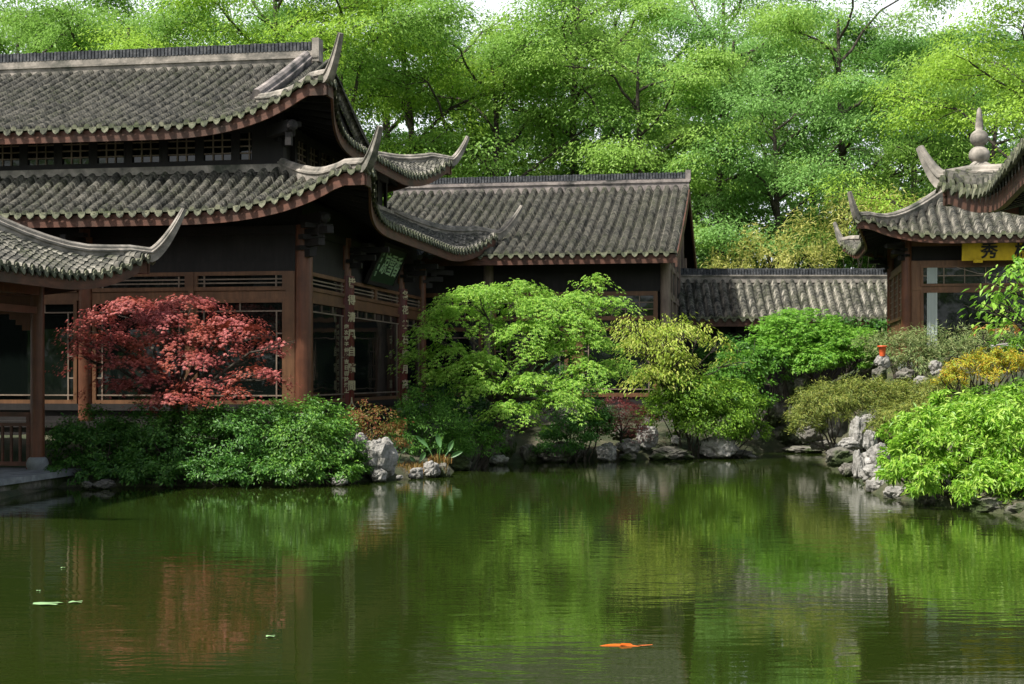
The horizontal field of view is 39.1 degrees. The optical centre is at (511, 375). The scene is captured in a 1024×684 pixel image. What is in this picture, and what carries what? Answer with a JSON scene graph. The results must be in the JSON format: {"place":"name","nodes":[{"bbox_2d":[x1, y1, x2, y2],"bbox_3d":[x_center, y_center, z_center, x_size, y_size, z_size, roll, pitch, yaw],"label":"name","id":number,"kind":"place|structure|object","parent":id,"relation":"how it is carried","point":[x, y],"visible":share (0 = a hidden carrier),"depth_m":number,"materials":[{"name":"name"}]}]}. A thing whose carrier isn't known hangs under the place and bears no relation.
{"place":"outdoors","nodes":[
{"label":"outdoors","id":0,"kind":"place"},
{"bbox_2d":[0,451,1023,683],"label":"water","id":1,"kind":"structure","parent":0,"point":[779,567],"depth_m":12.59,"materials":[{"name":"green liquid"}]},
{"bbox_2d":[536,441,572,461],"bbox_3d":[0.859,1.607,30.154,0.836,0.473,0.679,0,0,19],"label":"rock","id":2,"kind":"object","parent":1,"relation":"on","point":[562,457],"visible":0.59,"depth_m":29.90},
{"bbox_2d":[697,435,738,458],"bbox_3d":[4.537,1.557,31.350,0.704,0.550,0.899,0,0,-32],"label":"rock","id":3,"kind":"object","parent":1,"relation":"on","point":[714,447],"visible":0.94,"depth_m":31.10,"materials":[{"name":"stone"}]},
{"bbox_2d":[0,354,1023,517],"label":"ground","id":4,"kind":"structure","parent":0,"point":[529,434],"depth_m":29.61,"materials":[{"name":"soil"}]},
{"bbox_2d":[0,0,122,53],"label":"broadleaf tree","id":5,"kind":"object","parent":4,"relation":"on","point":[14,2],"visible":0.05,"depth_m":58.74,"materials":[{"name":"green plant"}]},
{"bbox_2d":[0,16,130,53],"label":"broadleaf tree","id":6,"kind":"object","parent":4,"relation":"on","point":[57,42],"visible":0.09,"depth_m":46.12,"materials":[{"name":"green plant"}]},
{"bbox_2d":[0,208,186,491],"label":"pavilion","id":7,"kind":"structure","parent":4,"relation":"on","point":[36,266],"depth_m":23.52,"materials":[{"name":"tile"}]},
{"bbox_2d":[45,403,163,485],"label":"shrub","id":8,"kind":"object","parent":4,"relation":"on","point":[89,463],"visible":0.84,"depth_m":23.83,"materials":[{"name":"green plant"}]},
{"bbox_2d":[0,0,226,52],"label":"broadleaf tree","id":9,"kind":"object","parent":4,"relation":"on","point":[160,30],"visible":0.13,"depth_m":47.14,"materials":[{"name":"green plant"}]},
{"bbox_2d":[0,0,227,53],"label":"broadleaf tree","id":10,"kind":"object","parent":4,"relation":"on","point":[3,16],"visible":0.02,"depth_m":57.87,"materials":[{"name":"green plant"}]},
{"bbox_2d":[40,0,251,52],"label":"broadleaf tree","id":11,"kind":"object","parent":4,"relation":"on","point":[121,3],"visible":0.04,"depth_m":57.11,"materials":[{"name":"green plant"}]},
{"bbox_2d":[102,399,238,486],"bbox_3d":[-5.795,1.179,23.933,2.567,1.574,2.646,0,0,0],"label":"shrub","id":12,"kind":"object","parent":4,"relation":"on","point":[161,432],"visible":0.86,"depth_m":23.61,"materials":[{"name":"green plant"}]},
{"bbox_2d":[45,293,302,447],"bbox_3d":[-5.814,0.059,24.867,4.621,3.019,3.041,0,0,33],"label":"red maple","id":13,"kind":"object","parent":4,"relation":"on","point":[180,389],"visible":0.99,"depth_m":24.69,"materials":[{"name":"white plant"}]},
{"bbox_2d":[73,14,383,136],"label":"broadleaf tree","id":14,"kind":"object","parent":4,"relation":"on","point":[136,40],"visible":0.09,"depth_m":43.25,"materials":[{"name":"green plant"}]},
{"bbox_2d":[173,395,299,488],"bbox_3d":[-4.616,1.158,23.932,2.417,1.650,2.515,0,0,0],"label":"shrub","id":15,"kind":"object","parent":4,"relation":"on","point":[236,422],"visible":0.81,"depth_m":23.65,"materials":[{"name":"green plant"}]},
{"bbox_2d":[126,0,382,132],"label":"broadleaf tree","id":16,"kind":"object","parent":4,"relation":"on","point":[284,10],"visible":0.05,"depth_m":61.46,"materials":[{"name":"green plant"}]},
{"bbox_2d":[0,32,522,437],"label":"hall","id":17,"kind":"structure","parent":4,"relation":"on","point":[269,172],"depth_m":27.46,"materials":[{"name":"tile"}]},
{"bbox_2d":[0,144,20,167],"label":"window","id":18,"kind":"structure","parent":17,"relation":"in","point":[10,155],"depth_m":28.39,"materials":[{"name":"clear glass"}]},
{"bbox_2d":[0,300,77,403],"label":"window","id":19,"kind":"structure","parent":17,"relation":"in","point":[14,341],"depth_m":27.49,"materials":[{"name":"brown wood"}]},
{"bbox_2d":[25,143,55,166],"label":"window","id":20,"kind":"structure","parent":17,"relation":"in","point":[36,155],"depth_m":28.28,"materials":[{"name":"clear glass"}]},
{"bbox_2d":[60,142,90,165],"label":"window","id":21,"kind":"structure","parent":17,"relation":"in","point":[71,154],"depth_m":28.16,"materials":[{"name":"clear glass"}]},
{"bbox_2d":[95,141,125,164],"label":"window","id":22,"kind":"structure","parent":17,"relation":"in","point":[114,152],"depth_m":28.04,"materials":[{"name":"clear glass"}]},
{"bbox_2d":[92,272,187,291],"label":"window","id":23,"kind":"structure","parent":17,"relation":"in","point":[165,281],"depth_m":27.11,"materials":[{"name":"brown wood"}]},
{"bbox_2d":[92,300,187,403],"bbox_3d":[-7.000,-0.447,27.151,1.920,1.959,0.071,0,0,10],"label":"window","id":24,"kind":"structure","parent":17,"relation":"in","point":[115,398],"depth_m":27.22,"materials":[{"name":"brown wood"}]},
{"bbox_2d":[130,140,160,163],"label":"window","id":25,"kind":"structure","parent":17,"relation":"in","point":[148,151],"depth_m":27.91,"materials":[{"name":"clear glass"}]},
{"bbox_2d":[166,137,196,162],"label":"window","id":26,"kind":"structure","parent":17,"relation":"in","point":[177,150],"depth_m":27.78,"materials":[{"name":"clear glass"}]},
{"bbox_2d":[201,131,232,162],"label":"window","id":27,"kind":"structure","parent":17,"relation":"in","point":[218,147],"depth_m":27.66,"materials":[{"name":"clear glass"}]},
{"bbox_2d":[194,271,285,290],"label":"window","id":28,"kind":"structure","parent":17,"relation":"in","point":[243,280],"depth_m":26.81,"materials":[{"name":"brown wood"}]},
{"bbox_2d":[194,298,285,403],"bbox_3d":[-5.065,-0.447,26.819,1.795,1.959,0.071,0,0,10],"label":"window","id":29,"kind":"structure","parent":17,"relation":"in","point":[272,311],"depth_m":26.78,"materials":[{"name":"brown wood"}]},
{"bbox_2d":[238,130,250,161],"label":"window","id":30,"kind":"structure","parent":17,"relation":"in","point":[244,136],"depth_m":27.57,"materials":[{"name":"clear glass"}]},
{"bbox_2d":[313,272,344,296],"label":"window","id":31,"kind":"structure","parent":17,"relation":"in","point":[326,284],"depth_m":27.97,"materials":[{"name":"brown wood"}]},
{"bbox_2d":[313,299,344,402],"bbox_3d":[-3.585,-0.447,27.943,0.071,1.959,2.328,0,0,10],"label":"window","id":32,"kind":"structure","parent":17,"relation":"in","point":[327,316],"depth_m":28.02,"materials":[{"name":"brown wood"}]},
{"bbox_2d":[342,276,355,410],"bbox_3d":[-3.289,-0.596,29.118,0.150,2.837,0.350,0,0,41],"label":"couplet board","id":33,"kind":"object","parent":17,"relation":"attached to","point":[349,337],"visible":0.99,"depth_m":29.04,"materials":[{"name":"red paint"}]},
{"bbox_2d":[354,282,375,302],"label":"window","id":34,"kind":"structure","parent":17,"relation":"in","point":[364,292],"depth_m":30.57,"materials":[{"name":"brown wood"}]},
{"bbox_2d":[354,306,399,400],"bbox_3d":[-2.990,-0.447,31.391,0.071,1.959,4.232,0,0,10],"label":"window","id":35,"kind":"structure","parent":17,"relation":"in","point":[376,332],"depth_m":31.51,"materials":[{"name":"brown wood"}]},
{"bbox_2d":[364,240,409,288],"bbox_3d":[-2.710,-2.390,31.303,0.487,0.907,2.100,0,0,10],"label":"plaque","id":36,"kind":"object","parent":17,"relation":"attached to","point":[384,270],"visible":0.84,"depth_m":31.17,"materials":[{"name":"green paint"}]},
{"bbox_2d":[376,287,399,306],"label":"window","id":37,"kind":"structure","parent":17,"relation":"in","point":[383,296],"depth_m":32.41,"materials":[{"name":"brown wood"}]},
{"bbox_2d":[397,289,408,404],"bbox_3d":[-2.532,-0.596,33.505,0.150,2.837,0.350,0,0,41],"label":"couplet board","id":38,"kind":"object","parent":17,"relation":"attached to","point":[402,310],"visible":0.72,"depth_m":33.42,"materials":[{"name":"red paint"}]},
{"bbox_2d":[407,315,421,397],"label":"window","id":39,"kind":"structure","parent":17,"relation":"in","point":[411,320],"depth_m":34.97,"materials":[{"name":"brown wood"}]},
{"bbox_2d":[113,0,435,192],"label":"broadleaf tree","id":40,"kind":"object","parent":4,"relation":"on","point":[327,22],"visible":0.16,"depth_m":47.35,"materials":[{"name":"green plant"}]},
{"bbox_2d":[242,391,373,488],"bbox_3d":[-3.575,1.124,24.050,2.539,1.712,2.732,0,0,0],"label":"shrub","id":41,"kind":"object","parent":4,"relation":"on","point":[324,452],"visible":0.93,"depth_m":23.82,"materials":[{"name":"green plant"}]},
{"bbox_2d":[211,0,503,198],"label":"broadleaf tree","id":42,"kind":"object","parent":4,"relation":"on","point":[439,17],"visible":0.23,"depth_m":48.12,"materials":[{"name":"green plant"}]},
{"bbox_2d":[337,398,414,448],"bbox_3d":[-2.581,0.971,25.977,1.692,1.145,1.185,0,0,26],"label":"nandina","id":43,"kind":"object","parent":4,"relation":"on","point":[386,429],"visible":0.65,"depth_m":25.79,"materials":[{"name":"orange plant"}]},
{"bbox_2d":[362,437,397,478],"bbox_3d":[-2.279,1.434,24.749,0.636,0.759,0.561,0,0,-40],"label":"rock","id":44,"kind":"object","parent":4,"relation":"on","point":[383,452],"visible":0.8,"depth_m":24.56,"materials":[{"name":"stone"}]},
{"bbox_2d":[231,0,565,200],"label":"broadleaf tree","id":45,"kind":"object","parent":4,"relation":"on","point":[386,127],"visible":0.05,"depth_m":59.11,"materials":[{"name":"green plant"}]},
{"bbox_2d":[380,381,485,458],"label":"shrub","id":46,"kind":"object","parent":4,"relation":"on","point":[437,409],"visible":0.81,"depth_m":27.18,"materials":[{"name":"green plant"}]},
{"bbox_2d":[320,0,549,199],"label":"broadleaf tree","id":47,"kind":"object","parent":4,"relation":"on","point":[409,123],"visible":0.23,"depth_m":54.09,"materials":[{"name":"green plant"}]},
{"bbox_2d":[426,425,511,470],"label":"shrub","id":48,"kind":"object","parent":4,"relation":"on","point":[486,440],"visible":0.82,"depth_m":27.54,"materials":[{"name":"green plant"}]},
{"bbox_2d":[293,0,691,194],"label":"broadleaf tree","id":49,"kind":"object","parent":4,"relation":"on","point":[493,170],"visible":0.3,"depth_m":52.43,"materials":[{"name":"green plant"}]},
{"bbox_2d":[349,5,635,176],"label":"broadleaf tree","id":50,"kind":"object","parent":4,"relation":"on","point":[425,114],"visible":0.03,"depth_m":61.05,"materials":[{"name":"green plant"}]},
{"bbox_2d":[395,359,607,436],"bbox_3d":[-0.187,0.526,31.879,5.222,1.888,2.499,0,0,-35],"label":"shrub","id":51,"kind":"object","parent":4,"relation":"on","point":[481,404],"visible":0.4,"depth_m":31.14,"materials":[{"name":"green plant"}]},
{"bbox_2d":[1,16,1018,267],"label":"wood","id":52,"kind":"object","parent":4,"relation":"on","point":[691,158],"visible":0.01,"depth_m":77.98,"materials":[{"name":"green plant"}]},
{"bbox_2d":[386,272,650,465],"bbox_3d":[0.139,-0.110,28.533,5.346,4.033,3.252,0,0,0],"label":"green maple","id":53,"kind":"object","parent":4,"relation":"on","point":[508,397],"visible":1,"depth_m":28.34,"materials":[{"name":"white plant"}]},
{"bbox_2d":[387,170,696,421],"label":"wing building","id":54,"kind":"structure","parent":4,"relation":"on","point":[631,235],"depth_m":37.22,"materials":[{"name":"tile"}]},
{"bbox_2d":[426,293,482,320],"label":"window","id":55,"kind":"structure","parent":54,"relation":"in","point":[429,296],"depth_m":37.20,"materials":[{"name":"brown wood"}]},
{"bbox_2d":[426,327,482,395],"bbox_3d":[-1.731,-0.351,37.220,1.980,1.774,0.074,0,0,10],"label":"window","id":56,"kind":"structure","parent":54,"relation":"in","point":[459,335],"depth_m":37.18,"materials":[{"name":"brown wood"}]},
{"bbox_2d":[492,292,568,320],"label":"window","id":57,"kind":"structure","parent":54,"relation":"in","point":[496,315],"depth_m":36.88,"materials":[{"name":"brown wood"}]},
{"bbox_2d":[492,327,568,396],"bbox_3d":[0.464,-0.351,36.842,1.980,1.774,0.074,0,0,10],"label":"window","id":58,"kind":"structure","parent":54,"relation":"in","point":[501,356],"depth_m":36.91,"materials":[{"name":"brown wood"}]},
{"bbox_2d":[580,291,657,319],"bbox_3d":[2.700,-1.765,36.456,1.980,0.726,0.074,0,0,10],"label":"window","id":59,"kind":"structure","parent":54,"relation":"in","point":[648,300],"depth_m":36.39,"materials":[{"name":"brown wood"}]},
{"bbox_2d":[580,326,657,396],"bbox_3d":[2.700,-0.351,36.456,1.980,1.774,0.074,0,0,10],"label":"window","id":60,"kind":"structure","parent":54,"relation":"in","point":[601,355],"depth_m":36.48,"materials":[{"name":"brown wood"}]},
{"bbox_2d":[444,18,658,175],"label":"broadleaf tree","id":61,"kind":"object","parent":4,"relation":"on","point":[504,136],"visible":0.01,"depth_m":65.21,"materials":[{"name":"green plant"}]},
{"bbox_2d":[404,0,729,224],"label":"broadleaf tree","id":62,"kind":"object","parent":4,"relation":"on","point":[642,17],"visible":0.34,"depth_m":53.96,"materials":[{"name":"green plant"}]},
{"bbox_2d":[529,389,623,461],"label":"shrub","id":63,"kind":"object","parent":4,"relation":"on","point":[576,428],"visible":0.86,"depth_m":29.98,"materials":[{"name":"green plant"}]},
{"bbox_2d":[596,442,616,461],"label":"rock","id":64,"kind":"object","parent":4,"relation":"on","point":[607,452],"visible":0.96,"depth_m":30.13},
{"bbox_2d":[458,0,765,264],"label":"broadleaf tree","id":65,"kind":"object","parent":4,"relation":"on","point":[725,16],"visible":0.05,"depth_m":64.78,"materials":[{"name":"green plant"}]},
{"bbox_2d":[587,396,669,453],"bbox_3d":[2.373,1.126,30.592,1.705,1.443,1.590,0,0,34],"label":"purple maple","id":66,"kind":"object","parent":4,"relation":"on","point":[636,408],"visible":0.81,"depth_m":30.46,"materials":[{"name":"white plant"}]},
{"bbox_2d":[490,22,789,268],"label":"broadleaf tree","id":67,"kind":"object","parent":4,"relation":"on","point":[679,140],"visible":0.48,"depth_m":51.26,"materials":[{"name":"green plant"}]},
{"bbox_2d":[636,426,658,449],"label":"rock","id":68,"kind":"object","parent":4,"relation":"on","point":[646,444],"visible":0.72,"depth_m":31.06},
{"bbox_2d":[649,446,693,459],"bbox_3d":[3.443,1.706,31.076,0.985,0.357,1.212,0,0,8],"label":"rock","id":69,"kind":"object","parent":4,"relation":"on","point":[670,453],"visible":0.89,"depth_m":30.69,"materials":[{"name":"stone"}]},
{"bbox_2d":[600,311,753,445],"bbox_3d":[3.570,0.250,31.498,3.449,3.283,3.028,0,0,0],"label":"yellow shrub","id":70,"kind":"object","parent":4,"relation":"on","point":[659,368],"visible":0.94,"depth_m":31.22,"materials":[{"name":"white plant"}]},
{"bbox_2d":[636,366,776,457],"bbox_3d":[4.219,0.834,31.395,3.254,2.185,1.984,0,0,0],"label":"climbing shrub","id":71,"kind":"object","parent":4,"relation":"on","point":[684,407],"visible":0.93,"depth_m":31.20,"materials":[{"name":"green plant"}]},
{"bbox_2d":[585,0,860,256],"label":"broadleaf tree","id":72,"kind":"object","parent":4,"relation":"on","point":[739,4],"visible":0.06,"depth_m":65.82,"materials":[{"name":"green plant"}]},
{"bbox_2d":[567,2,908,267],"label":"broadleaf tree","id":73,"kind":"object","parent":4,"relation":"on","point":[751,47],"visible":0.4,"depth_m":53.35,"materials":[{"name":"green plant"}]},
{"bbox_2d":[697,207,788,268],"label":"bush","id":74,"kind":"object","parent":4,"relation":"on","point":[749,221],"visible":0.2,"depth_m":53.83,"materials":[{"name":"green plant"}]},
{"bbox_2d":[692,340,795,434],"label":"shrub","id":75,"kind":"object","parent":4,"relation":"on","point":[760,357],"visible":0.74,"depth_m":33.74,"materials":[{"name":"green plant"}]},
{"bbox_2d":[698,222,789,268],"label":"bamboo","id":76,"kind":"object","parent":4,"relation":"on","point":[760,256],"visible":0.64,"depth_m":47.49,"materials":[{"name":"green plant"}]},
{"bbox_2d":[677,268,886,415],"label":"covered wall","id":77,"kind":"structure","parent":4,"relation":"on","point":[732,303],"depth_m":41.35,"materials":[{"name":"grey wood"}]},
{"bbox_2d":[770,421,808,446],"bbox_3d":[6.668,1.440,34.868,1.089,0.733,0.906,0,0,37],"label":"rock","id":78,"kind":"object","parent":4,"relation":"on","point":[782,436],"visible":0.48,"depth_m":34.56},
{"bbox_2d":[761,395,789,427],"bbox_3d":[6.375,0.882,34.803,0.712,0.831,0.757,0,0,-14],"label":"rock","id":79,"kind":"object","parent":78,"relation":"on","point":[776,418],"visible":0.59,"depth_m":34.51,"materials":[{"name":"stone"}]},
{"bbox_2d":[689,312,890,384],"bbox_3d":[7.602,-0.619,37.374,6.420,2.014,2.413,0,0,0],"label":"shrub","id":80,"kind":"object","parent":4,"relation":"on","point":[877,324],"visible":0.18,"depth_m":37.00,"materials":[{"name":"green plant"}]},
{"bbox_2d":[643,52,975,268],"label":"broadleaf tree","id":81,"kind":"object","parent":4,"relation":"on","point":[775,104],"visible":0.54,"depth_m":50.16,"materials":[{"name":"green plant"}]},
{"bbox_2d":[750,197,872,268],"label":"bush","id":82,"kind":"object","parent":4,"relation":"on","point":[806,216],"visible":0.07,"depth_m":56.86,"materials":[{"name":"green plant"}]},
{"bbox_2d":[740,307,884,402],"bbox_3d":[7.270,-0.506,34.662,3.703,2.343,2.676,0,0,0],"label":"shrub","id":83,"kind":"object","parent":4,"relation":"on","point":[828,337],"visible":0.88,"depth_m":34.25,"materials":[{"name":"green plant"}]},
{"bbox_2d":[671,0,1002,267],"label":"broadleaf tree","id":84,"kind":"object","parent":4,"relation":"on","point":[758,63],"visible":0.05,"depth_m":66.71,"materials":[{"name":"green plant"}]},
{"bbox_2d":[826,409,848,437],"bbox_3d":[6.609,0.974,29.270,0.431,0.601,0.542,0,0,26],"label":"rock","id":85,"kind":"object","parent":4,"relation":"on","point":[844,428],"visible":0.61,"depth_m":29.08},
{"bbox_2d":[683,0,994,267],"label":"broadleaf tree","id":86,"kind":"object","parent":4,"relation":"on","point":[788,20],"visible":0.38,"depth_m":53.62,"materials":[{"name":"green plant"}]},
{"bbox_2d":[825,447,853,467],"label":"rock","id":87,"kind":"object","parent":4,"relation":"on","point":[837,456],"visible":0.83,"depth_m":27.28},
{"bbox_2d":[760,177,923,268],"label":"bamboo","id":88,"kind":"object","parent":4,"relation":"on","point":[806,252],"visible":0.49,"depth_m":47.14,"materials":[{"name":"green plant"}]},
{"bbox_2d":[838,437,859,450],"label":"rock","id":89,"kind":"object","parent":4,"relation":"on","point":[851,443],"visible":0.84,"depth_m":27.77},
{"bbox_2d":[849,416,865,449],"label":"rock","id":90,"kind":"object","parent":89,"relation":"on","point":[857,424],"visible":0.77,"depth_m":27.94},
{"bbox_2d":[783,371,979,451],"bbox_3d":[7.416,0.690,28.705,4.228,1.697,2.634,0,0,0],"label":"clipped mound","id":91,"kind":"object","parent":4,"relation":"on","point":[898,396],"visible":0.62,"depth_m":28.57,"materials":[{"name":"plant"}]},
{"bbox_2d":[747,10,1019,268],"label":"broadleaf tree","id":92,"kind":"object","parent":4,"relation":"on","point":[905,47],"visible":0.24,"depth_m":58.10,"materials":[{"name":"green plant"}]},
{"bbox_2d":[763,22,1020,267],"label":"broadleaf tree","id":93,"kind":"object","parent":4,"relation":"on","point":[930,35],"visible":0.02,"depth_m":69.23,"materials":[{"name":"green plant"}]},
{"bbox_2d":[793,0,1023,233],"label":"broadleaf tree","id":94,"kind":"object","parent":4,"relation":"on","point":[962,67],"visible":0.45,"depth_m":43.57,"materials":[{"name":"green plant"}]},
{"bbox_2d":[833,108,1023,371],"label":"pavilion","id":95,"kind":"structure","parent":4,"relation":"on","point":[914,250],"depth_m":32.82,"materials":[{"name":"tile"}]},
{"bbox_2d":[916,138,1023,215],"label":"roof","id":96,"kind":"structure","parent":95,"relation":"attached to","point":[988,188],"depth_m":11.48,"materials":[{"name":"tile"}]},
{"bbox_2d":[921,264,1023,285],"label":"window","id":97,"kind":"structure","parent":95,"relation":"in","point":[947,275],"depth_m":32.74,"materials":[{"name":"brown wood"}]},
{"bbox_2d":[921,289,1023,353],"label":"window","id":98,"kind":"structure","parent":95,"relation":"in","point":[949,302],"depth_m":32.77,"materials":[{"name":"brown wood"}]},
{"bbox_2d":[961,242,1023,262],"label":"signboard","id":99,"kind":"object","parent":95,"relation":"attached to","point":[977,252],"visible":1,"depth_m":32.20,"materials":[{"name":"yellow"}]},
{"bbox_2d":[836,13,1023,230],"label":"broadleaf tree","id":100,"kind":"object","parent":4,"relation":"on","point":[980,42],"visible":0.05,"depth_m":64.64,"materials":[{"name":"green plant"}]},
{"bbox_2d":[848,319,1023,378],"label":"juniper","id":101,"kind":"object","parent":4,"relation":"on","point":[916,341],"visible":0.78,"depth_m":31.60,"materials":[{"name":"green"}]},
{"bbox_2d":[853,64,1023,230],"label":"broadleaf tree","id":102,"kind":"object","parent":4,"relation":"on","point":[1017,137],"visible":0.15,"depth_m":54.05,"materials":[{"name":"green plant"}]},
{"bbox_2d":[873,382,1023,507],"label":"bush","id":103,"kind":"object","parent":4,"relation":"on","point":[985,433],"visible":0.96,"depth_m":19.70,"materials":[{"name":"green plant"}]},
{"bbox_2d":[879,0,1023,189],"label":"broadleaf tree","id":104,"kind":"object","parent":4,"relation":"on","point":[1013,36],"visible":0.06,"depth_m":64.08,"materials":[{"name":"green plant"}]},
{"bbox_2d":[930,344,1023,398],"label":"orange shrub","id":105,"kind":"object","parent":4,"relation":"on","point":[985,365],"visible":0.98,"depth_m":27.30,"materials":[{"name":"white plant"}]},
{"bbox_2d":[958,497,1002,512],"bbox_3d":[6.329,1.764,19.207,0.681,0.286,0.796,0,0,-15],"label":"rock","id":106,"kind":"object","parent":4,"relation":"on","point":[983,505],"visible":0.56,"depth_m":18.99,"materials":[{"name":"stone"}]},
{"bbox_2d":[946,332,1023,409],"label":"shrub","id":107,"kind":"object","parent":4,"relation":"on","point":[1010,346],"visible":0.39,"depth_m":27.98,"materials":[{"name":"green plant"}]},
{"bbox_2d":[956,247,1023,340],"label":"leaning tree","id":108,"kind":"object","parent":4,"relation":"on","point":[994,307],"visible":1,"depth_m":17.99,"materials":[{"name":"green plant"}]},
{"bbox_2d":[0,0,1023,267],"label":"sky","id":109,"kind":"structure","parent":0,"point":[492,3],"materials":[{"name":"white"}]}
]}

